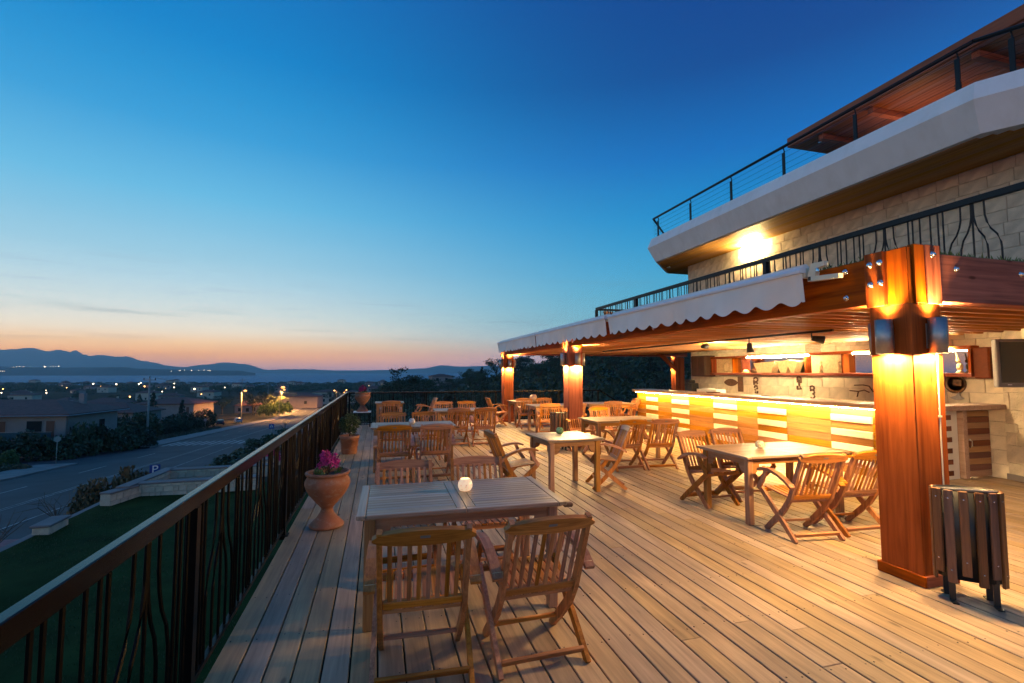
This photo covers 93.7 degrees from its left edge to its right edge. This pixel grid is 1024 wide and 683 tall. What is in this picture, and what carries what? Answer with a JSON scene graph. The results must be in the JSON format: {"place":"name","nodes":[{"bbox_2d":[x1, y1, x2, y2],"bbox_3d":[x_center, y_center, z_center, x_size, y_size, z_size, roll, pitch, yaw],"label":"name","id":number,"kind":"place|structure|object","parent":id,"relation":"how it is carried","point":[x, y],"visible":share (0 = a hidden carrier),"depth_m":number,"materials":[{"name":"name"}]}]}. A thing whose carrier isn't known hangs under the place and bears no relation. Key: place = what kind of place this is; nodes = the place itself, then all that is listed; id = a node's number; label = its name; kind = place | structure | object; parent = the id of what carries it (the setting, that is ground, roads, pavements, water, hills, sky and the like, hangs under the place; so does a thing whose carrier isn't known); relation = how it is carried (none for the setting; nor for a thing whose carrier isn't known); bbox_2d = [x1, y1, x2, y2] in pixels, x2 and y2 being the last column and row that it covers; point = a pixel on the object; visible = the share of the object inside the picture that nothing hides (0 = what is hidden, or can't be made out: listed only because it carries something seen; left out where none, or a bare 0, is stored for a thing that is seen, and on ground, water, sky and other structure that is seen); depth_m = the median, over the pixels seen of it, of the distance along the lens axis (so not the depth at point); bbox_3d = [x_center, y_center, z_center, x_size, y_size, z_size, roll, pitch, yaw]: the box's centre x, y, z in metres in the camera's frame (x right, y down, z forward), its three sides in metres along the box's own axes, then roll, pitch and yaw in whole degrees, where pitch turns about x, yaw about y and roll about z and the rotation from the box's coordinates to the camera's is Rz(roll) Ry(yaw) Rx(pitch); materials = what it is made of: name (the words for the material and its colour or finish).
{"place":"outdoors","nodes":[
{"label":"outdoors","id":0,"kind":"place"},
{"bbox_2d":[0,539,18,547],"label":"pavement","id":1,"kind":"structure","parent":0,"point":[3,543],"depth_m":20.84,"materials":[{"name":"grey concrete"}]},
{"bbox_2d":[64,477,112,514],"bbox_3d":[-17.840,7.074,20.461,1.922,2.558,1.828,2,-4,-25],"label":"bush","id":2,"kind":"object","parent":1,"relation":"on","point":[86,499],"visible":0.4,"depth_m":20.15,"materials":[{"name":"green plant"}]},
{"bbox_2d":[105,465,149,489],"bbox_3d":[-16.876,6.855,21.239,2.011,2.693,2.114,-2,-4,32],"label":"bush","id":3,"kind":"object","parent":1,"relation":"on","point":[126,476],"visible":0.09,"depth_m":21.13,"materials":[{"name":"green plant"}]},
{"bbox_2d":[0,463,77,481],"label":"pavement","id":4,"kind":"structure","parent":0,"point":[15,473],"depth_m":43.90,"materials":[{"name":"grey concrete"}]},
{"bbox_2d":[1,449,142,466],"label":"pavement","id":5,"kind":"structure","parent":0,"point":[83,458],"depth_m":54.27,"materials":[{"name":"concrete"}]},
{"bbox_2d":[0,366,254,375],"bbox_3d":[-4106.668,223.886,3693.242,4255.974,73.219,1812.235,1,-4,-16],"label":"peninsula","id":6,"kind":"object","parent":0,"point":[72,371],"visible":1,"depth_m":3519.23},
{"bbox_2d":[0,480,308,682],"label":"lawn","id":7,"kind":"structure","parent":0,"point":[30,581],"depth_m":10.41,"materials":[{"name":"green plant"}]},
{"bbox_2d":[29,515,71,534],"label":"stone block","id":8,"kind":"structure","parent":7,"relation":"on","point":[51,525],"depth_m":13.86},
{"bbox_2d":[99,453,280,505],"bbox_3d":[-12.828,5.651,20.350,4.753,0.520,6.945,1,-4,-16],"label":"stone planter","id":9,"kind":"object","parent":7,"relation":"on","point":[174,481],"visible":0.61,"depth_m":18.12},
{"bbox_2d":[0,408,326,539],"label":"road","id":10,"kind":"structure","parent":0,"point":[19,494],"depth_m":45.05,"materials":[{"name":"grey asphalt"}]},
{"bbox_2d":[120,408,301,449],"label":"pavement","id":11,"kind":"structure","parent":0,"point":[179,438],"depth_m":100.08,"materials":[{"name":"grey concrete"}]},
{"bbox_2d":[0,373,501,385],"bbox_3d":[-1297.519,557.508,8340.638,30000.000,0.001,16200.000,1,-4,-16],"label":"sea","id":12,"kind":"structure","parent":0,"point":[312,378],"depth_m":1811.65,"materials":[{"name":"blue liquid"}]},
{"bbox_2d":[0,348,541,372],"bbox_3d":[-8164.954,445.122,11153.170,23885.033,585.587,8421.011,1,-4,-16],"label":"mountains","id":13,"kind":"structure","parent":0,"point":[29,357],"depth_m":10548.94,"materials":[{"name":"blue"}]},
{"bbox_2d":[0,356,690,481],"bbox_3d":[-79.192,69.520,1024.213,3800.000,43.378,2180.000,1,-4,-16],"label":"terrain","id":14,"kind":"structure","parent":0,"point":[229,415],"depth_m":243.85,"materials":[{"name":"green plant"}]},
{"bbox_2d":[0,449,21,465],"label":"bush","id":15,"kind":"object","parent":14,"relation":"on","point":[11,456],"visible":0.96,"depth_m":48.22,"materials":[{"name":"green plant"}]},
{"bbox_2d":[6,392,43,399],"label":"house","id":16,"kind":"structure","parent":14,"relation":"on","point":[26,395],"depth_m":354.30,"materials":[{"name":"tile"}]},
{"bbox_2d":[0,429,53,463],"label":"bush","id":17,"kind":"object","parent":14,"relation":"on","point":[21,446],"visible":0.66,"depth_m":51.97,"materials":[{"name":"green plant"}]},
{"bbox_2d":[0,502,99,551],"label":"lawn wall","id":18,"kind":"structure","parent":14,"relation":"on","point":[31,535],"depth_m":13.39,"materials":[{"name":"grey concrete"}]},
{"bbox_2d":[34,433,88,460],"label":"bush","id":19,"kind":"object","parent":14,"relation":"on","point":[73,451],"visible":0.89,"depth_m":53.82,"materials":[{"name":"green plant"}]},
{"bbox_2d":[0,393,129,457],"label":"house","id":20,"kind":"structure","parent":14,"relation":"on","point":[49,418],"depth_m":57.41,"materials":[{"name":"tile"}]},
{"bbox_2d":[25,420,42,432],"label":"window","id":21,"kind":"structure","parent":20,"relation":"in","point":[37,425],"depth_m":56.44,"materials":[{"name":"grey glass"}]},
{"bbox_2d":[61,421,102,455],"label":"bush","id":22,"kind":"object","parent":14,"relation":"on","point":[94,444],"visible":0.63,"depth_m":57.33,"materials":[{"name":"green plant"}]},
{"bbox_2d":[85,423,126,454],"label":"bush","id":23,"kind":"object","parent":14,"relation":"on","point":[114,440],"visible":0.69,"depth_m":60.94,"materials":[{"name":"green plant"}]},
{"bbox_2d":[0,427,219,471],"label":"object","id":24,"kind":"object","parent":14,"relation":"on","point":[159,437],"visible":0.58,"depth_m":89.13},
{"bbox_2d":[71,400,165,422],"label":"house","id":25,"kind":"structure","parent":14,"relation":"on","point":[136,408],"depth_m":97.96,"materials":[{"name":"tile"}]},
{"bbox_2d":[101,425,144,451],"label":"bush","id":26,"kind":"object","parent":14,"relation":"on","point":[135,441],"visible":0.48,"depth_m":63.80,"materials":[{"name":"green plant"}]},
{"bbox_2d":[127,426,158,447],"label":"bush","id":27,"kind":"object","parent":14,"relation":"on","point":[149,440],"visible":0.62,"depth_m":67.28,"materials":[{"name":"green plant"}]},
{"bbox_2d":[130,412,163,436],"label":"bush","id":28,"kind":"object","parent":14,"relation":"on","point":[155,425],"visible":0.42,"depth_m":83.25,"materials":[{"name":"green plant"}]},
{"bbox_2d":[161,417,185,433],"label":"bush","id":29,"kind":"object","parent":14,"relation":"on","point":[175,428],"visible":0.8,"depth_m":95.98,"materials":[{"name":"green plant"}]},
{"bbox_2d":[136,397,216,419],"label":"house","id":30,"kind":"structure","parent":14,"relation":"on","point":[170,405],"depth_m":159.15,"materials":[{"name":"tile"}]},
{"bbox_2d":[164,414,194,430],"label":"bush","id":31,"kind":"object","parent":14,"relation":"on","point":[189,426],"visible":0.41,"depth_m":100.33,"materials":[{"name":"green plant"}]},
{"bbox_2d":[205,453,248,465],"bbox_3d":[-19.316,8.576,33.642,3.875,1.600,3.510,-3,-5,38],"label":"bush","id":32,"kind":"object","parent":14,"relation":"on","point":[227,460],"visible":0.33,"depth_m":33.32,"materials":[{"name":"green plant"}]},
{"bbox_2d":[0,377,488,391],"bbox_3d":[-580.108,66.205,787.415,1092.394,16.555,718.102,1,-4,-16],"label":"shore woods","id":33,"kind":"object","parent":14,"relation":"on","point":[57,388],"visible":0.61,"depth_m":703.69,"materials":[{"name":"green plant"}]},
{"bbox_2d":[234,400,261,412],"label":"house","id":34,"kind":"structure","parent":14,"relation":"on","point":[246,408],"depth_m":215.22,"materials":[{"name":"tile"}]},
{"bbox_2d":[231,438,280,456],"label":"bush","id":35,"kind":"object","parent":14,"relation":"on","point":[252,443],"visible":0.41,"depth_m":46.17,"materials":[{"name":"green plant"}]},
{"bbox_2d":[277,392,324,407],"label":"house","id":36,"kind":"structure","parent":14,"relation":"on","point":[305,400],"depth_m":256.95,"materials":[{"name":"tile"}]},
{"bbox_2d":[312,389,357,403],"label":"house","id":37,"kind":"structure","parent":14,"relation":"on","point":[325,399],"depth_m":303.36,"materials":[{"name":"tile"}]},
{"bbox_2d":[380,367,420,400],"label":"broadleaf tree","id":38,"kind":"object","parent":14,"relation":"on","point":[411,380],"visible":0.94,"depth_m":89.20,"materials":[{"name":"green plant"}]},
{"bbox_2d":[406,375,442,407],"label":"broadleaf tree","id":39,"kind":"object","parent":14,"relation":"on","point":[428,382],"visible":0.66,"depth_m":94.11,"materials":[{"name":"green plant"}]},
{"bbox_2d":[337,352,690,441],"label":"undergrowth","id":40,"kind":"object","parent":14,"relation":"on","point":[522,376],"visible":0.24,"depth_m":83.64,"materials":[{"name":"green plant"}]},
{"bbox_2d":[0,0,1023,369],"label":"sky","id":41,"kind":"structure","parent":0,"point":[263,184],"materials":[{"name":"blue"}]},
{"bbox_2d":[204,420,1023,682],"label":"deck","id":42,"kind":"structure","parent":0,"point":[673,588],"depth_m":3.41,"materials":[{"name":"brown wood"}]},
{"bbox_2d":[0,392,347,682],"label":"deck railing","id":43,"kind":"object","parent":42,"relation":"on","point":[26,616],"visible":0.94,"depth_m":2.42,"materials":[{"name":"metal"}]},
{"bbox_2d":[304,467,349,530],"bbox_3d":[-1.994,1.693,5.181,0.468,0.582,0.468,1,-4,-16],"label":"terracotta urn","id":44,"kind":"object","parent":42,"relation":"on","point":[326,492],"visible":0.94,"depth_m":5.04,"materials":[{"name":"ceramic"}]},
{"bbox_2d":[314,447,342,474],"bbox_3d":[-1.983,1.300,5.210,0.319,0.293,0.326,1,-4,-16],"label":"flowering plant","id":45,"kind":"object","parent":44,"relation":"on","point":[325,458],"visible":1,"depth_m":5.17,"materials":[{"name":"pink plant"}]},
{"bbox_2d":[339,434,359,453],"bbox_3d":[-3.323,2.098,9.808,0.396,0.365,0.396,1,-4,-16],"label":"plant pot","id":46,"kind":"object","parent":42,"relation":"on","point":[349,444],"visible":0.97,"depth_m":9.67,"materials":[{"name":"ceramic"}]},
{"bbox_2d":[338,413,360,435],"bbox_3d":[-3.316,1.706,9.822,0.446,0.492,0.435,-2,-4,30],"label":"potted shrub","id":47,"kind":"object","parent":46,"relation":"on","point":[345,425],"visible":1,"depth_m":9.75,"materials":[{"name":"green plant"}]},
{"bbox_2d":[353,411,370,426],"bbox_3d":[-4.599,2.372,14.739,0.520,0.449,0.520,1,-4,-16],"label":"plant stand","id":48,"kind":"object","parent":42,"relation":"on","point":[369,417],"visible":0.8,"depth_m":14.55,"materials":[{"name":"metal"}]},
{"bbox_2d":[355,392,370,411],"bbox_3d":[-4.599,1.856,14.772,0.468,0.582,0.468,1,-4,-16],"label":"terracotta urn","id":49,"kind":"object","parent":48,"relation":"on","point":[361,398],"visible":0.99,"depth_m":14.63,"materials":[{"name":"ceramic"}]},
{"bbox_2d":[373,424,414,483],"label":"folding armchair","id":50,"kind":"object","parent":42,"relation":"on","point":[397,452],"visible":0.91,"depth_m":7.26,"materials":[{"name":"brown wood"}]},
{"bbox_2d":[379,412,408,462],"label":"folding armchair","id":51,"kind":"object","parent":42,"relation":"on","point":[392,414],"visible":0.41,"depth_m":9.32,"materials":[{"name":"brown wood"}]},
{"bbox_2d":[374,459,446,572],"bbox_3d":[-0.876,1.480,3.976,0.610,0.888,0.658,1,-4,-17],"label":"folding armchair","id":52,"kind":"object","parent":42,"relation":"on","point":[406,465],"visible":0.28,"depth_m":4.21,"materials":[{"name":"brown wood"}]},
{"bbox_2d":[370,421,459,472],"bbox_3d":[-1.714,1.822,8.434,1.469,0.740,0.860,1,-4,-15],"label":"teak table","id":53,"kind":"object","parent":42,"relation":"on","point":[416,425],"visible":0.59,"depth_m":8.23,"materials":[{"name":"brown wood"}]},
{"bbox_2d":[363,523,481,682],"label":"folding armchair","id":54,"kind":"object","parent":42,"relation":"on","point":[437,576],"visible":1,"depth_m":2.55,"materials":[{"name":"brown wood"}]},
{"bbox_2d":[411,411,443,459],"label":"folding armchair","id":55,"kind":"object","parent":42,"relation":"on","point":[424,413],"visible":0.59,"depth_m":9.42,"materials":[{"name":"brown wood"}]},
{"bbox_2d":[414,423,455,480],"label":"folding armchair","id":56,"kind":"object","parent":42,"relation":"on","point":[434,450],"visible":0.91,"depth_m":7.41,"materials":[{"name":"brown wood"}]},
{"bbox_2d":[441,408,471,445],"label":"folding armchair","id":57,"kind":"object","parent":42,"relation":"on","point":[466,416],"visible":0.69,"depth_m":10.69,"materials":[{"name":"brown wood"}]},
{"bbox_2d":[356,476,572,631],"bbox_3d":[-0.382,1.513,3.604,1.469,0.740,0.860,1,-4,-15],"label":"teak table","id":58,"kind":"object","parent":42,"relation":"on","point":[386,507],"visible":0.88,"depth_m":3.38,"materials":[{"name":"brown wood"}]},
{"bbox_2d":[433,408,496,442],"bbox_3d":[-1.182,2.040,11.836,1.469,0.740,0.860,1,-4,-15],"label":"teak table","id":59,"kind":"object","parent":42,"relation":"on","point":[442,411],"visible":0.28,"depth_m":11.52,"materials":[{"name":"brown wood"}]},
{"bbox_2d":[348,389,616,424],"bbox_3d":[-0.429,2.209,16.417,9.868,1.098,0.120,1,-4,-16],"label":"end railing","id":60,"kind":"object","parent":42,"relation":"on","point":[465,392],"visible":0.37,"depth_m":16.01,"materials":[{"name":"paint"}]},
{"bbox_2d":[469,407,498,446],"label":"folding armchair","id":61,"kind":"object","parent":42,"relation":"on","point":[479,426],"visible":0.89,"depth_m":10.78,"materials":[{"name":"brown wood"}]},
{"bbox_2d":[448,456,522,579],"bbox_3d":[-0.268,1.492,4.167,0.610,0.888,0.658,1,-4,-14],"label":"folding armchair","id":62,"kind":"object","parent":42,"relation":"on","point":[468,462],"visible":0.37,"depth_m":4.38,"materials":[{"name":"brown wood"}]},
{"bbox_2d":[484,429,539,477],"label":"folding armchair","id":63,"kind":"object","parent":42,"relation":"on","point":[497,450],"visible":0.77,"depth_m":6.38,"materials":[{"name":"brown wood"}]},
{"bbox_2d":[507,400,539,424],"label":"teak table","id":64,"kind":"object","parent":42,"relation":"on","point":[511,403],"visible":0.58,"depth_m":15.17,"materials":[{"name":"brown wood"}]},
{"bbox_2d":[515,398,534,428],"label":"folding armchair","id":65,"kind":"object","parent":42,"relation":"on","point":[519,412],"visible":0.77,"depth_m":14.35,"materials":[{"name":"brown wood"}]},
{"bbox_2d":[474,512,594,680],"bbox_3d":[0.128,1.409,2.865,0.610,0.888,0.657,1,-4,-18],"label":"folding armchair","id":66,"kind":"object","parent":42,"relation":"on","point":[551,577],"visible":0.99,"depth_m":2.73,"materials":[{"name":"brown wood"}]},
{"bbox_2d":[525,403,563,432],"bbox_3d":[1.208,2.147,13.498,1.469,0.740,0.860,1,-4,-16],"label":"teak table","id":67,"kind":"object","parent":42,"relation":"on","point":[531,407],"visible":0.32,"depth_m":13.20,"materials":[{"name":"brown wood"}]},
{"bbox_2d":[536,403,559,432],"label":"folding armchair","id":68,"kind":"object","parent":42,"relation":"on","point":[546,419],"visible":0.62,"depth_m":12.20,"materials":[{"name":"brown wood"}]},
{"bbox_2d":[550,412,567,450],"bbox_3d":[1.002,1.906,10.209,0.419,0.800,0.250,2,-4,-26],"label":"slatted bin","id":69,"kind":"object","parent":42,"relation":"on","point":[557,419],"visible":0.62,"depth_m":10.12,"materials":[{"name":"brown wood"}]},
{"bbox_2d":[526,431,604,492],"bbox_3d":[0.747,1.724,6.893,0.858,0.740,0.860,1,-4,-19],"label":"teak table","id":70,"kind":"object","parent":42,"relation":"on","point":[554,442],"visible":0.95,"depth_m":6.65,"materials":[{"name":"brown wood"}]},
{"bbox_2d":[560,408,594,451],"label":"folding armchair","id":71,"kind":"object","parent":42,"relation":"on","point":[570,428],"visible":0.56,"depth_m":10.45,"materials":[{"name":"brown wood"}]},
{"bbox_2d":[588,407,617,440],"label":"folding armchair","id":72,"kind":"object","parent":42,"relation":"on","point":[598,409],"visible":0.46,"depth_m":10.74,"materials":[{"name":"brown wood"}]},
{"bbox_2d":[581,424,631,489],"bbox_3d":[1.400,1.676,7.037,0.658,0.888,0.610,0,-4,-4],"label":"folding armchair","id":73,"kind":"object","parent":42,"relation":"on","point":[619,443],"visible":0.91,"depth_m":6.92,"materials":[{"name":"brown wood"}]},
{"bbox_2d":[583,402,635,429],"bbox_3d":[2.842,2.200,14.335,1.469,0.740,0.860,1,-4,-12],"label":"teak table","id":74,"kind":"object","parent":42,"relation":"on","point":[594,404],"visible":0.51,"depth_m":14.03,"materials":[{"name":"brown wood"}]},
{"bbox_2d":[597,401,622,432],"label":"folding armchair","id":75,"kind":"object","parent":42,"relation":"on","point":[619,410],"visible":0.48,"depth_m":13.13,"materials":[{"name":"brown wood"}]},
{"bbox_2d":[578,416,660,460],"bbox_3d":[2.152,1.888,9.460,1.469,0.740,0.860,1,-4,-16],"label":"teak table","id":76,"kind":"object","parent":42,"relation":"on","point":[599,423],"visible":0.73,"depth_m":9.27,"materials":[{"name":"brown wood"}]},
{"bbox_2d":[602,419,647,471],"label":"folding armchair","id":77,"kind":"object","parent":42,"relation":"on","point":[630,443],"visible":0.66,"depth_m":8.12,"materials":[{"name":"brown wood"}]},
{"bbox_2d":[634,419,679,469],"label":"folding armchair","id":78,"kind":"object","parent":42,"relation":"on","point":[652,443],"visible":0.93,"depth_m":8.20,"materials":[{"name":"brown wood"}]},
{"bbox_2d":[675,430,742,508],"bbox_3d":[2.507,1.620,6.163,0.610,0.888,0.658,1,-4,-19],"label":"folding armchair","id":79,"kind":"object","parent":42,"relation":"on","point":[716,470],"visible":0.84,"depth_m":6.16,"materials":[{"name":"brown wood"}]},
{"bbox_2d":[708,428,776,502],"bbox_3d":[3.056,1.638,6.441,0.610,0.888,0.658,1,-4,-15],"label":"folding armchair","id":80,"kind":"object","parent":42,"relation":"on","point":[722,464],"visible":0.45,"depth_m":6.53,"materials":[{"name":"brown wood"}]},
{"bbox_2d":[501,244,1023,588],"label":"pergola","id":81,"kind":"object","parent":42,"relation":"on","point":[909,289],"visible":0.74,"depth_m":4.04,"materials":[{"name":"brown wood"}]},
{"bbox_2d":[497,332,537,351],"bbox_3d":[0.113,0.067,14.292,0.233,0.408,3.980,1,-4,-16],"label":"awning","id":82,"kind":"object","parent":81,"relation":"attached to","point":[522,342],"visible":0.97,"depth_m":13.84,"materials":[{"name":"beige fabric"}]},
{"bbox_2d":[535,314,610,346],"bbox_3d":[1.192,-0.180,10.438,0.233,0.407,3.920,1,-4,-16],"label":"awning","id":83,"kind":"object","parent":81,"relation":"attached to","point":[594,327],"visible":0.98,"depth_m":9.85,"materials":[{"name":"beige fabric"}]},
{"bbox_2d":[603,329,833,352],"bbox_3d":[3.640,0.182,10.267,0.210,0.272,7.200,1,-4,-16],"label":"track light","id":84,"kind":"object","parent":81,"relation":"attached to","point":[817,339],"visible":1,"depth_m":8.29,"materials":[{"name":"black plastic"}]},
{"bbox_2d":[607,261,842,333],"bbox_3d":[2.333,-0.441,6.362,0.233,0.408,4.360,1,-4,-16],"label":"awning","id":85,"kind":"object","parent":81,"relation":"attached to","point":[768,291],"visible":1,"depth_m":5.54,"materials":[{"name":"beige fabric"}]},
{"bbox_2d":[595,181,1023,316],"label":"terrace railing","id":86,"kind":"object","parent":81,"relation":"on","point":[936,211],"visible":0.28,"depth_m":6.81,"materials":[{"name":"metal"}]},
{"bbox_2d":[874,319,894,353],"bbox_3d":[3.060,-0.038,3.944,0.128,0.280,0.120,1,-4,-16],"label":"wall sconce","id":87,"kind":"object","parent":81,"relation":"attached to","point":[884,336],"depth_m":3.90,"materials":[{"name":"metal"}]},
{"bbox_2d":[925,317,948,352],"bbox_3d":[3.362,-0.048,3.791,0.120,0.280,0.128,1,-4,-16],"label":"wall sconce","id":88,"kind":"object","parent":81,"relation":"attached to","point":[937,338],"depth_m":3.75,"materials":[{"name":"metal"}]},
{"bbox_2d":[936,353,943,484],"bbox_3d":[3.375,0.802,3.785,0.105,1.943,0.023,3,-4,-35],"label":"cable","id":89,"kind":"object","parent":81,"relation":"attached to","point":[940,416],"visible":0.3,"depth_m":3.82,"materials":[{"name":"beige plastic"}]},
{"bbox_2d":[696,441,851,525],"bbox_3d":[3.117,1.650,5.735,1.469,0.740,0.860,1,-4,-16],"label":"teak table","id":90,"kind":"object","parent":42,"relation":"on","point":[749,458],"visible":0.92,"depth_m":5.53,"materials":[{"name":"brown wood"}]},
{"bbox_2d":[756,453,847,543],"bbox_3d":[2.965,1.538,4.885,0.610,0.888,0.658,1,-4,-9],"label":"folding armchair","id":91,"kind":"object","parent":42,"relation":"on","point":[794,490],"visible":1,"depth_m":4.75,"materials":[{"name":"brown wood"}]},
{"bbox_2d":[632,389,1006,479],"bbox_3d":[5.813,1.777,10.951,2.380,1.148,7.860,1,-4,-16],"label":"bar counter","id":92,"kind":"object","parent":42,"relation":"on","point":[846,425],"visible":0.65,"depth_m":8.67,"materials":[{"name":"white"}]},
{"bbox_2d":[647,4,1023,482],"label":"restaurant building","id":93,"kind":"structure","parent":42,"relation":"on","point":[950,145],"depth_m":9.87,"materials":[{"name":"stone"}]},
{"bbox_2d":[691,356,714,375],"bbox_3d":[5.614,0.723,14.115,0.360,0.600,0.620,1,-4,-16],"label":"cabinet","id":94,"kind":"object","parent":93,"relation":"attached to","point":[700,365],"visible":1,"depth_m":13.90,"materials":[{"name":"brown wood"}]},
{"bbox_2d":[652,22,1023,235],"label":"balcony railing","id":95,"kind":"object","parent":93,"relation":"on","point":[1012,65],"visible":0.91,"depth_m":8.99,"materials":[{"name":"metal"}]},
{"bbox_2d":[710,345,992,378],"bbox_3d":[6.660,0.517,10.675,0.240,0.532,6.500,1,-4,-16],"label":"back shelf","id":96,"kind":"object","parent":93,"relation":"attached to","point":[976,361],"visible":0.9,"depth_m":9.88,"materials":[{"name":"brown wood"}]},
{"bbox_2d":[753,361,778,372],"bbox_3d":[6.283,0.631,11.832,0.180,0.280,0.680,1,-4,-16],"label":"wooden tray","id":97,"kind":"object","parent":96,"relation":"on","point":[767,367],"visible":0.93,"depth_m":11.70,"materials":[{"name":"brown wood"}]},
{"bbox_2d":[776,360,803,372],"bbox_3d":[6.469,0.579,11.169,0.180,0.300,0.620,1,-4,-16],"label":"wooden tray","id":98,"kind":"object","parent":96,"relation":"on","point":[789,366],"visible":0.96,"depth_m":11.05,"materials":[{"name":"brown wood"}]},
{"bbox_2d":[944,377,966,392],"bbox_3d":[7.459,0.712,8.077,0.020,0.320,0.320,1,-4,-16],"label":"oval plaque","id":99,"kind":"object","parent":93,"relation":"attached to","point":[955,384],"visible":0.87,"depth_m":8.08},
{"bbox_2d":[991,339,1023,386],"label":"television","id":100,"kind":"object","parent":93,"relation":"attached to","point":[1008,361],"visible":1,"depth_m":6.36,"materials":[{"name":"black"}]},
{"bbox_2d":[802,450,879,537],"bbox_3d":[3.579,1.550,5.077,0.610,0.888,0.658,1,-4,-13],"label":"folding armchair","id":101,"kind":"object","parent":42,"relation":"on","point":[849,489],"visible":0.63,"depth_m":4.93,"materials":[{"name":"brown wood"}]},
{"bbox_2d":[928,485,1009,611],"bbox_3d":[3.327,1.477,3.501,0.419,0.800,0.250,-2,-4,26],"label":"slatted bin","id":102,"kind":"object","parent":42,"relation":"on","point":[968,534],"visible":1,"depth_m":3.43,"materials":[{"name":"brown wood"}]},
{"bbox_2d":[820,247,1023,269],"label":"grass","id":103,"kind":"structure","parent":0,"point":[951,253],"depth_m":4.22,"materials":[{"name":"green plant"}]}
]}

